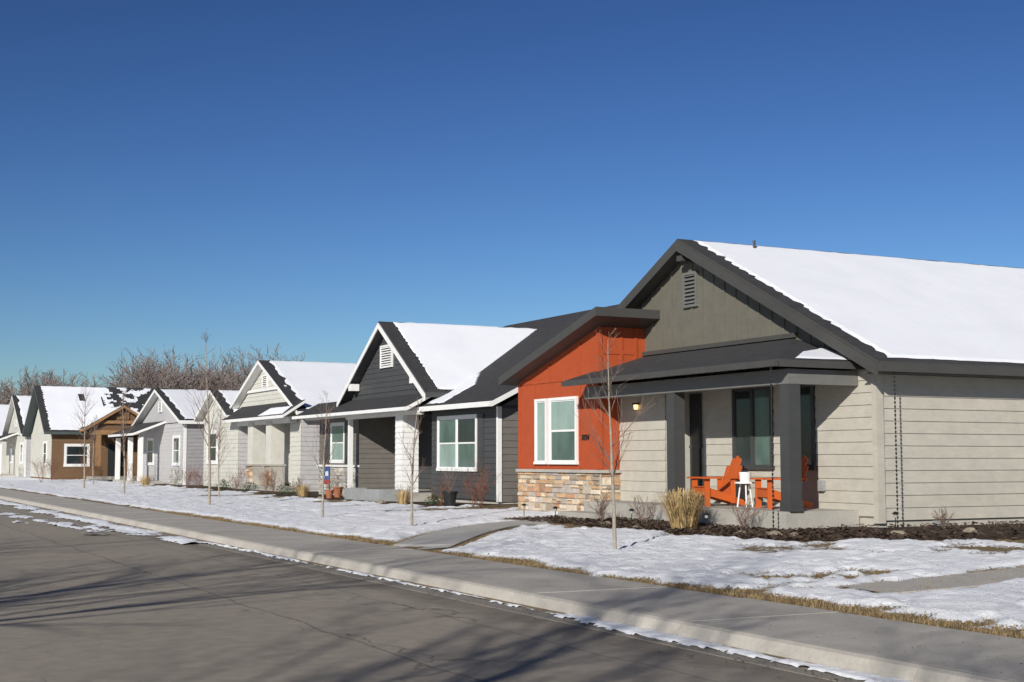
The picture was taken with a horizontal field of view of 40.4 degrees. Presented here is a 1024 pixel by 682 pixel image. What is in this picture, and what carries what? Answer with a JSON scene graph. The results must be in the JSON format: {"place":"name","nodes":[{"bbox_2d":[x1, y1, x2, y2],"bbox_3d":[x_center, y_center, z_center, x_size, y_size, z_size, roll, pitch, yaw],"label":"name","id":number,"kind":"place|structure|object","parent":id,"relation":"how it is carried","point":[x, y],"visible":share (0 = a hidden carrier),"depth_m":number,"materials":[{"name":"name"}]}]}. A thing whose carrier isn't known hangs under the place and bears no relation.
{"place":"outdoors","nodes":[
{"label":"outdoors","id":0,"kind":"place"},
{"bbox_2d":[16,395,30,424],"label":"roof snow","id":1,"kind":"structure","parent":0,"point":[23,402],"depth_m":111.19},
{"bbox_2d":[90,409,135,429],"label":"porch gable wall","id":2,"kind":"structure","parent":0,"point":[112,426],"depth_m":94.11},
{"bbox_2d":[41,386,194,429],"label":"roof snow","id":3,"kind":"structure","parent":0,"point":[61,404],"depth_m":97.31,"materials":[{"name":"snow"}]},
{"bbox_2d":[148,438,178,462],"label":"window glass","id":4,"kind":"object","parent":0,"point":[175,453],"visible":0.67,"depth_m":75.76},
{"bbox_2d":[161,389,208,418],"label":"roof snow","id":5,"kind":"structure","parent":0,"point":[178,398],"depth_m":77.48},
{"bbox_2d":[239,371,285,408],"bbox_3d":[-11.252,2.115,63.527,0.022,1.950,9.238,2,-5,-27],"label":"gable siding","id":6,"kind":"object","parent":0,"point":[264,397],"visible":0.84,"depth_m":64.07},
{"bbox_2d":[245,466,284,485],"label":"stone pier","id":7,"kind":"structure","parent":0,"point":[279,474],"depth_m":62.93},
{"bbox_2d":[247,421,284,463],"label":"porch column","id":8,"kind":"structure","parent":7,"relation":"on","point":[270,435],"depth_m":61.29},
{"bbox_2d":[237,416,295,425],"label":"porch beam","id":9,"kind":"structure","parent":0,"point":[289,419],"depth_m":61.17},
{"bbox_2d":[218,361,355,411],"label":"roof snow","id":10,"kind":"structure","parent":0,"point":[310,383],"depth_m":62.50,"materials":[{"name":"snow"}]},
{"bbox_2d":[346,410,423,419],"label":"porch beam","id":11,"kind":"structure","parent":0,"point":[383,414],"depth_m":47.67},
{"bbox_2d":[332,418,474,466],"bbox_3d":[-3.042,3.604,48.472,2.226,1.510,12.900,2,-5,-27],"label":"window glass","id":12,"kind":"object","parent":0,"point":[466,433],"visible":0.91,"depth_m":43.77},
{"bbox_2d":[0,502,835,681],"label":"road","id":13,"kind":"structure","parent":0,"point":[76,605],"depth_m":13.53,"materials":[{"name":"asphalt"}]},
{"bbox_2d":[0,500,909,681],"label":"kerbside snow","id":14,"kind":"structure","parent":13,"relation":"on","point":[687,641],"depth_m":14.06,"materials":[{"name":"snow"}]},
{"bbox_2d":[393,518,570,549],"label":"garden path","id":15,"kind":"structure","parent":0,"point":[450,537],"depth_m":26.32,"materials":[{"name":"concrete"}]},
{"bbox_2d":[0,476,1023,663],"bbox_3d":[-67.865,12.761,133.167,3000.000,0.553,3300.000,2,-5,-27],"label":"snow","id":16,"kind":"structure","parent":0,"point":[690,559],"depth_m":21.23,"materials":[{"name":"snow"}]},
{"bbox_2d":[30,450,82,479],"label":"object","id":17,"kind":"object","parent":16,"relation":"on","point":[55,478],"visible":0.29,"depth_m":94.25,"materials":[{"name":"brown paint"}]},
{"bbox_2d":[30,433,138,477],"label":"siding","id":18,"kind":"object","parent":17,"relation":"attached to","point":[56,443],"visible":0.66,"depth_m":95.16,"materials":[{"name":"brown paint"}]},
{"bbox_2d":[42,441,89,466],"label":"window frame","id":19,"kind":"object","parent":18,"relation":"attached to","point":[71,465],"visible":0.89,"depth_m":94.52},
{"bbox_2d":[43,444,86,463],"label":"window glass","id":20,"kind":"object","parent":19,"relation":"in","point":[73,459],"visible":0.93,"depth_m":94.53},
{"bbox_2d":[22,385,198,436],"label":"roof","id":21,"kind":"structure","parent":17,"relation":"on","point":[37,401],"depth_m":99.31,"materials":[{"name":"concrete"}]},
{"bbox_2d":[70,383,103,487],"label":"bare sapling","id":22,"kind":"object","parent":16,"relation":"on","point":[84,430],"visible":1,"depth_m":67.77,"materials":[{"name":"brown plant"}]},
{"bbox_2d":[86,476,136,479],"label":"porch slab","id":23,"kind":"structure","parent":16,"relation":"on","point":[103,477],"depth_m":93.42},
{"bbox_2d":[107,444,122,475],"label":"front door","id":24,"kind":"structure","parent":23,"relation":"attached to","point":[111,461],"depth_m":95.52,"materials":[{"name":"paint"}]},
{"bbox_2d":[101,389,137,493],"bbox_3d":[-15.887,4.154,57.062,1.299,4.432,1.701,-4,-6,38],"label":"bare sapling","id":25,"kind":"object","parent":16,"relation":"on","point":[122,434],"visible":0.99,"depth_m":57.00,"materials":[{"name":"brown plant"}]},
{"bbox_2d":[115,437,142,480],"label":"porch post","id":26,"kind":"object","parent":16,"relation":"on","point":[130,458],"visible":0.86,"depth_m":79.83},
{"bbox_2d":[0,343,304,404],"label":"distant bare trees","id":27,"kind":"object","parent":16,"relation":"on","point":[162,377],"visible":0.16,"depth_m":232.78,"materials":[{"name":"plant"}]},
{"bbox_2d":[162,422,202,484],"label":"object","id":28,"kind":"object","parent":16,"relation":"on","point":[186,484],"visible":0.14,"depth_m":75.44,"materials":[{"name":"grey"}]},
{"bbox_2d":[143,398,177,424],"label":"gable wall","id":29,"kind":"structure","parent":28,"relation":"on","point":[165,414],"depth_m":79.36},
{"bbox_2d":[108,421,165,436],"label":"porch roof","id":30,"kind":"structure","parent":29,"relation":"attached to","point":[139,428],"depth_m":79.15,"materials":[{"name":"concrete"}]},
{"bbox_2d":[131,389,204,425],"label":"roof","id":31,"kind":"structure","parent":28,"relation":"on","point":[156,394],"depth_m":78.03,"materials":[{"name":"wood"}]},
{"bbox_2d":[139,423,203,483],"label":"siding","id":32,"kind":"object","parent":28,"relation":"attached to","point":[161,467],"visible":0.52,"depth_m":76.59,"materials":[{"name":"wood"}]},
{"bbox_2d":[180,328,228,504],"bbox_3d":[-9.635,2.414,43.803,1.597,5.668,1.592,2,-5,-27],"label":"bare sapling","id":33,"kind":"object","parent":16,"relation":"on","point":[209,461],"visible":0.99,"depth_m":43.76,"materials":[{"name":"brown plant"}]},
{"bbox_2d":[205,409,229,496],"bbox_3d":[-10.669,4.083,50.778,1.202,3.439,1.217,-2,-5,21],"label":"bare sapling","id":34,"kind":"object","parent":16,"relation":"on","point":[219,441],"visible":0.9,"depth_m":50.93,"materials":[{"name":"brown plant"}]},
{"bbox_2d":[203,419,317,490],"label":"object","id":35,"kind":"object","parent":16,"relation":"on","point":[238,462],"visible":0.14,"depth_m":65.67,"materials":[{"name":"beige paint"}]},
{"bbox_2d":[203,401,295,422],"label":"gable wall","id":36,"kind":"structure","parent":35,"relation":"on","point":[214,409],"depth_m":69.58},
{"bbox_2d":[221,400,305,422],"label":"porch roof","id":37,"kind":"structure","parent":36,"relation":"attached to","point":[249,413],"depth_m":62.38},
{"bbox_2d":[203,419,319,488],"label":"siding","id":38,"kind":"object","parent":35,"relation":"on","point":[299,459],"visible":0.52,"depth_m":65.55,"materials":[{"name":"beige paint"}]},
{"bbox_2d":[194,360,356,421],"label":"roof","id":39,"kind":"structure","parent":35,"relation":"on","point":[270,371],"depth_m":64.56,"materials":[{"name":"concrete"}]},
{"bbox_2d":[232,484,295,491],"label":"porch slab","id":40,"kind":"structure","parent":16,"relation":"on","point":[259,486],"depth_m":61.17,"materials":[{"name":"concrete"}]},
{"bbox_2d":[305,391,338,517],"bbox_3d":[-4.636,2.818,34.337,0.858,3.208,0.958,-1,-5,8],"label":"bare sapling","id":41,"kind":"object","parent":16,"relation":"on","point":[323,474],"visible":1,"depth_m":34.22,"materials":[{"name":"brown plant"}]},
{"bbox_2d":[319,468,358,493],"bbox_3d":[-6.614,5.380,53.007,0.032,1.160,4.400,2,-5,-27],"label":"stone veneer backing","id":42,"kind":"object","parent":16,"relation":"on","point":[342,481],"visible":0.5,"depth_m":52.45,"materials":[{"name":"stone"}]},
{"bbox_2d":[318,467,358,495],"bbox_3d":[-6.648,5.379,52.989,0.069,1.148,4.388,2,-5,-27],"label":"stone veneer","id":43,"kind":"object","parent":42,"relation":"attached to","point":[344,469],"visible":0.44,"depth_m":52.94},
{"bbox_2d":[344,488,400,500],"bbox_3d":[-4.643,5.144,46.220,0.815,0.480,3.180,2,-5,-27],"label":"raised garden bed","id":44,"kind":"object","parent":16,"relation":"on","point":[365,494],"visible":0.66,"depth_m":45.25,"materials":[{"name":"concrete"}]},
{"bbox_2d":[343,489,432,501],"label":"porch slab","id":45,"kind":"structure","parent":16,"relation":"on","point":[422,495],"depth_m":44.97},
{"bbox_2d":[347,419,352,487],"bbox_3d":[-5.899,4.139,50.747,0.150,2.550,0.150,2,-5,-27],"label":"porch post","id":46,"kind":"object","parent":45,"relation":"on","point":[350,458],"visible":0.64,"depth_m":50.69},
{"bbox_2d":[395,415,418,492],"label":"porch pillar","id":47,"kind":"structure","parent":45,"relation":"on","point":[402,460],"depth_m":46.10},
{"bbox_2d":[396,396,425,525],"bbox_3d":[-2.141,2.559,29.160,0.701,2.820,0.600,2,-5,-27],"label":"bare sapling","id":48,"kind":"object","parent":16,"relation":"on","point":[411,495],"visible":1,"depth_m":29.13,"materials":[{"name":"brown plant"}]},
{"bbox_2d":[439,466,457,505],"bbox_3d":[-1.747,4.108,39.348,0.600,1.140,0.611,0,-5,3],"label":"plant pot","id":49,"kind":"object","parent":16,"relation":"on","point":[449,496],"visible":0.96,"depth_m":39.11,"materials":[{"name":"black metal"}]},
{"bbox_2d":[456,458,493,506],"bbox_3d":[-1.004,3.907,38.422,0.972,1.414,1.636,2,-5,-27],"label":"bare shrub","id":50,"kind":"object","parent":16,"relation":"on","point":[475,489],"visible":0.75,"depth_m":38.47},
{"bbox_2d":[436,498,517,503],"bbox_3d":[2.472,5.748,51.075,14.300,0.500,15.800,2,-5,-27],"label":"foundation","id":51,"kind":"object","parent":16,"relation":"on","point":[462,500],"visible":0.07,"depth_m":41.94,"materials":[{"name":"concrete"}]},
{"bbox_2d":[321,405,517,489],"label":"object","id":52,"kind":"object","parent":51,"relation":"on","point":[502,406],"visible":0.14,"depth_m":50.74,"materials":[{"name":"stone"}]},
{"bbox_2d":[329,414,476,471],"bbox_3d":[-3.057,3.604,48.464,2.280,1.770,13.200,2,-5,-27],"label":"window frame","id":53,"kind":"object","parent":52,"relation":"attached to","point":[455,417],"visible":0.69,"depth_m":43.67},
{"bbox_2d":[319,407,518,501],"bbox_3d":[2.404,4.203,51.201,14.426,2.800,15.946,2,-5,-27],"label":"siding","id":54,"kind":"object","parent":52,"relation":"on","point":[374,442],"visible":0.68,"depth_m":50.56,"materials":[{"name":"wood"}]},
{"bbox_2d":[305,304,618,420],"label":"roof","id":55,"kind":"structure","parent":52,"relation":"on","point":[486,387],"depth_m":46.74,"materials":[{"name":"concrete"}]},
{"bbox_2d":[351,389,419,400],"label":"cross gable wall","id":56,"kind":"structure","parent":55,"relation":"on","point":[388,394],"depth_m":48.81,"materials":[{"name":"wood"}]},
{"bbox_2d":[353,338,416,395],"bbox_3d":[-4.322,0.730,48.717,0.022,2.100,7.062,2,-5,-27],"label":"gable siding","id":57,"kind":"object","parent":56,"relation":"attached to","point":[377,379],"visible":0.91,"depth_m":49.17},
{"bbox_2d":[380,345,392,368],"bbox_3d":[-4.404,0.537,48.804,0.070,0.800,1.100,2,-5,-27],"label":"gable vent","id":58,"kind":"object","parent":57,"relation":"in","point":[386,356],"visible":0.86,"depth_m":48.81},
{"bbox_2d":[292,401,491,418],"bbox_3d":[-4.631,2.434,47.571,0.618,0.150,16.700,2,-5,-27],"label":"gutter","id":59,"kind":"object","parent":55,"relation":"attached to","point":[461,406],"visible":1,"depth_m":44.72,"materials":[{"name":"white paint"}]},
{"bbox_2d":[339,321,507,404],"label":"cross gable roof","id":60,"kind":"structure","parent":55,"relation":"attached to","point":[411,360],"depth_m":47.56,"materials":[{"name":"concrete"}]},
{"bbox_2d":[294,393,429,419],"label":"porch skirt roof","id":61,"kind":"structure","parent":60,"relation":"attached to","point":[408,400],"depth_m":48.83,"materials":[{"name":"concrete"}]},
{"bbox_2d":[336,323,424,406],"bbox_3d":[-4.681,0.787,48.529,0.035,2.846,8.300,2,-5,-27],"label":"rake board","id":62,"kind":"object","parent":60,"relation":"attached to","point":[400,359],"visible":0.94,"depth_m":48.29,"materials":[{"name":"white paint"}]},
{"bbox_2d":[393,322,536,403],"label":"roof snow","id":63,"kind":"structure","parent":55,"relation":"on","point":[456,359],"depth_m":48.14,"materials":[{"name":"snow"}]},
{"bbox_2d":[496,406,501,501],"bbox_3d":[-0.381,3.328,40.914,0.135,2.800,0.100,2,-5,-27],"label":"corner board","id":64,"kind":"object","parent":52,"relation":"attached to","point":[498,452],"visible":1,"depth_m":40.88,"materials":[{"name":"white paint"}]},
{"bbox_2d":[459,463,501,508],"bbox_3d":[-0.743,3.801,37.318,1.290,1.436,1.159,2,-5,-18],"label":"bare shrub","id":65,"kind":"object","parent":16,"relation":"on","point":[480,494],"visible":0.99,"depth_m":37.35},
{"bbox_2d":[0,495,1021,681],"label":"kerb and gutter","id":66,"kind":"structure","parent":16,"relation":"on","point":[884,666],"depth_m":14.02,"materials":[{"name":"concrete"}]},
{"bbox_2d":[517,472,620,510],"bbox_3d":[1.303,3.670,33.251,0.602,1.048,4.039,2,-5,-27],"label":"stone veneer","id":67,"kind":"object","parent":16,"relation":"on","point":[535,489],"visible":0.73,"depth_m":32.89,"materials":[{"name":"stone"}]},
{"bbox_2d":[519,472,619,511],"bbox_3d":[1.326,3.672,33.275,0.552,1.060,4.030,2,-5,-27],"label":"stone veneer backing","id":68,"kind":"object","parent":16,"relation":"on","point":[600,485],"visible":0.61,"depth_m":32.78,"materials":[{"name":"stone"}]},
{"bbox_2d":[516,469,621,472],"bbox_3d":[1.298,3.106,33.281,0.640,0.070,4.080,2,-5,-27],"label":"stone cap","id":69,"kind":"object","parent":68,"relation":"on","point":[564,470],"visible":0.93,"depth_m":32.66,"materials":[{"name":"stone"}]},
{"bbox_2d":[519,327,644,469],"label":"bay wall","id":70,"kind":"structure","parent":16,"relation":"on","point":[565,363],"depth_m":32.23,"materials":[{"name":"wood"}]},
{"bbox_2d":[518,326,637,468],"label":"bay trim","id":71,"kind":"structure","parent":70,"relation":"attached to","point":[599,408],"depth_m":32.06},
{"bbox_2d":[499,307,659,385],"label":"bay roof","id":72,"kind":"structure","parent":70,"relation":"on","point":[590,321],"depth_m":32.02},
{"bbox_2d":[576,330,654,548],"bbox_3d":[1.535,1.580,21.809,0.999,3.534,1.431,-5,-7,45],"label":"bare sapling","id":73,"kind":"object","parent":16,"relation":"on","point":[611,460],"visible":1,"depth_m":21.58,"materials":[{"name":"brown plant"}]},
{"bbox_2d":[656,487,718,529],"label":"ornamental grass","id":74,"kind":"object","parent":16,"relation":"on","point":[683,511],"depth_m":25.78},
{"bbox_2d":[584,500,859,529],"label":"porch slab","id":75,"kind":"structure","parent":16,"relation":"on","point":[720,514],"depth_m":25.54,"materials":[{"name":"concrete"}]},
{"bbox_2d":[665,392,691,495],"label":"entry wall","id":76,"kind":"structure","parent":75,"relation":"on","point":[687,442],"depth_m":30.27,"materials":[{"name":"beige paint"}]},
{"bbox_2d":[689,394,701,500],"bbox_3d":[3.978,2.313,30.154,0.060,2.300,0.340,2,-5,-27],"label":"front door","id":77,"kind":"structure","parent":75,"relation":"on","point":[695,462],"depth_m":30.14,"materials":[{"name":"paint"}]},
{"bbox_2d":[687,456,745,505],"bbox_3d":[4.151,2.814,28.039,1.009,0.999,0.854,1,-5,-17],"label":"adirondack chair","id":78,"kind":"object","parent":75,"relation":"on","point":[726,486],"visible":0.9,"depth_m":27.85,"materials":[{"name":"orange paint"}]},
{"bbox_2d":[666,496,802,511],"bbox_3d":[4.171,3.100,26.556,0.290,0.178,4.000,2,-5,-27],"label":"post base","id":79,"kind":"object","parent":75,"relation":"on","point":[787,506],"visible":0.5,"depth_m":24.80,"materials":[{"name":"grey paint"}]},
{"bbox_2d":[734,472,754,506],"bbox_3d":[4.537,2.891,27.047,0.420,0.682,0.420,2,-5,-27],"label":"side table","id":80,"kind":"object","parent":75,"relation":"on","point":[745,477],"visible":0.93,"depth_m":26.97,"materials":[{"name":"white paint"}]},
{"bbox_2d":[750,456,813,508],"bbox_3d":[5.144,2.676,26.419,1.009,0.999,0.854,1,-5,-12],"label":"adirondack chair","id":81,"kind":"object","parent":75,"relation":"on","point":[765,493],"visible":0.52,"depth_m":26.19,"materials":[{"name":"orange paint"}]},
{"bbox_2d":[508,515,1023,540],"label":"bark mulch","id":82,"kind":"object","parent":16,"relation":"on","point":[752,532],"visible":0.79,"depth_m":24.39,"materials":[{"name":"wood"}]},
{"bbox_2d":[628,495,656,521],"bbox_3d":[2.670,3.392,27.941,0.684,0.639,0.542,-3,-6,36],"label":"bare shrub","id":83,"kind":"object","parent":82,"relation":"on","point":[638,515],"visible":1,"depth_m":27.90,"materials":[{"name":"brown plant"}]},
{"bbox_2d":[725,500,767,529],"bbox_3d":[4.194,3.116,24.998,0.682,0.690,0.763,-4,-6,38],"label":"bare shrub","id":84,"kind":"object","parent":82,"relation":"on","point":[740,520],"visible":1,"depth_m":25.00,"materials":[{"name":"brown plant"}]},
{"bbox_2d":[859,517,1023,526],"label":"foundation","id":85,"kind":"object","parent":16,"relation":"on","point":[866,521],"visible":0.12,"depth_m":25.60,"materials":[{"name":"concrete"}]},
{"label":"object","id":86,"kind":"object","parent":85,"relation":"on","visible":0},
{"bbox_2d":[638,262,842,381],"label":"gable wall","id":87,"kind":"structure","parent":86,"relation":"on","point":[741,313],"depth_m":30.03,"materials":[{"name":"wood"}]},
{"bbox_2d":[682,271,698,308],"bbox_3d":[3.928,-1.129,30.624,0.070,0.780,0.540,2,-5,-27],"label":"gable vent","id":88,"kind":"object","parent":87,"relation":"attached to","point":[690,289],"visible":1,"depth_m":30.60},
{"bbox_2d":[642,262,838,380],"bbox_3d":[3.867,-0.592,30.747,0.024,2.850,10.855,2,-5,-27],"label":"gable batten","id":89,"kind":"object","parent":87,"relation":"attached to","point":[724,316],"visible":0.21,"depth_m":30.16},
{"bbox_2d":[616,239,1023,376],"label":"roof","id":90,"kind":"structure","parent":86,"relation":"on","point":[798,308],"depth_m":27.13,"materials":[{"name":"concrete"}]},
{"bbox_2d":[617,241,878,375],"bbox_3d":[3.609,-0.550,30.356,0.035,3.300,12.640,2,-5,-27],"label":"rake board","id":91,"kind":"object","parent":90,"relation":"attached to","point":[843,348],"visible":0.69,"depth_m":27.82,"materials":[{"name":"wood"}]},
{"bbox_2d":[861,372,1023,378],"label":"soffit","id":92,"kind":"structure","parent":90,"relation":"attached to","point":[943,375],"depth_m":25.66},
{"bbox_2d":[878,363,1023,376],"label":"gutter","id":93,"kind":"object","parent":90,"relation":"attached to","point":[918,368],"visible":1,"depth_m":25.23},
{"bbox_2d":[770,367,898,529],"bbox_3d":[5.695,1.922,24.585,2.234,2.925,0.039,0,-5,-1],"label":"rain chain","id":94,"kind":"object","parent":93,"relation":"hanging from","point":[895,422],"visible":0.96,"depth_m":24.58,"materials":[{"name":"black metal"}]},
{"bbox_2d":[619,369,1023,520],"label":"siding","id":95,"kind":"object","parent":86,"relation":"attached to","point":[960,447],"visible":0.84,"depth_m":26.20,"materials":[{"name":"beige paint"}]},
{"bbox_2d":[533,385,816,469],"bbox_3d":[3.185,1.941,30.446,1.320,1.710,9.160,2,-5,-27],"label":"window frame","id":96,"kind":"object","parent":95,"relation":"attached to","point":[700,445],"visible":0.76,"depth_m":28.99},
{"bbox_2d":[536,385,811,465],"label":"window sash","id":97,"kind":"object","parent":96,"relation":"in","point":[569,430],"depth_m":28.97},
{"bbox_2d":[537,387,810,464],"bbox_3d":[3.195,1.943,30.463,1.266,1.510,8.920,2,-5,-27],"label":"window glass","id":98,"kind":"object","parent":97,"relation":"in","point":[563,418],"visible":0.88,"depth_m":28.70,"materials":[{"name":"glass"}]},
{"bbox_2d":[871,374,885,523],"bbox_3d":[6.630,1.890,25.177,0.170,2.800,0.130,2,-5,-27],"label":"corner board","id":99,"kind":"object","parent":86,"relation":"attached to","point":[878,457],"visible":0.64,"depth_m":25.12,"materials":[{"name":"beige paint"}]},
{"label":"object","id":100,"kind":"object","parent":16,"relation":"on","visible":0},
{"bbox_2d":[2,395,23,435],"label":"roof","id":101,"kind":"structure","parent":100,"relation":"on","point":[14,401],"depth_m":112.44,"materials":[{"name":"concrete"}]},
{"bbox_2d":[6,436,30,475],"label":"siding","id":102,"kind":"object","parent":100,"relation":"attached to","point":[15,441],"visible":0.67,"depth_m":111.17,"materials":[{"name":"beige paint"}]},
{"bbox_2d":[0,488,1023,681],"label":"sidewalk","id":103,"kind":"structure","parent":0,"point":[939,646],"depth_m":14.68,"materials":[{"name":"concrete"}]},
{"bbox_2d":[108,520,1023,681],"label":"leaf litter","id":104,"kind":"object","parent":103,"relation":"on","point":[566,621],"visible":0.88,"depth_m":14.38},
{"bbox_2d":[0,0,1023,399],"label":"sky","id":105,"kind":"structure","parent":0,"point":[303,176],"materials":[{"name":"blue"}]},
{"bbox_2d":[148,509,1023,638],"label":"lawn grass","id":106,"kind":"structure","parent":0,"point":[711,590],"depth_m":15.96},
{"bbox_2d":[558,511,618,519],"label":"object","id":107,"kind":"object","parent":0,"point":[585,514],"visible":0.36,"depth_m":30.07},
{"bbox_2d":[666,384,801,511],"bbox_3d":[4.171,2.055,26.645,0.260,2.280,3.970,2,-5,-27],"label":"porch post","id":108,"kind":"object","parent":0,"point":[790,444],"visible":0.79,"depth_m":25.00,"materials":[{"name":"wood"}]},
{"bbox_2d":[585,369,857,398],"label":"porch beam","id":109,"kind":"structure","parent":108,"relation":"on","point":[763,379],"depth_m":26.49,"materials":[{"name":"wood"}]},
{"bbox_2d":[565,338,864,380],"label":"porch roof","id":110,"kind":"structure","parent":109,"relation":"on","point":[785,352],"depth_m":27.45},
{"bbox_2d":[561,360,777,386],"bbox_3d":[2.910,0.681,28.011,0.098,0.110,7.750,2,-5,-27],"label":"porch gutter","id":111,"kind":"object","parent":110,"relation":"attached to","point":[737,366],"visible":1,"depth_m":27.22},
{"bbox_2d":[642,333,797,355],"bbox_3d":[4.306,0.094,29.728,0.090,0.090,5.550,2,-5,-27],"label":"flashing","id":112,"kind":"object","parent":110,"relation":"on","point":[731,343],"visible":1,"depth_m":29.36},
{"bbox_2d":[796,348,850,359],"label":"porch snow","id":113,"kind":"structure","parent":0,"point":[822,353],"depth_m":25.53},
{"bbox_2d":[694,240,1023,362],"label":"roof snow","id":114,"kind":"structure","parent":0,"point":[893,307],"depth_m":29.26,"materials":[{"name":"snow"}]},
{"bbox_2d":[841,567,1023,592],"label":"garden path","id":115,"kind":"structure","parent":0,"point":[912,583],"depth_m":16.02,"materials":[{"name":"concrete"}]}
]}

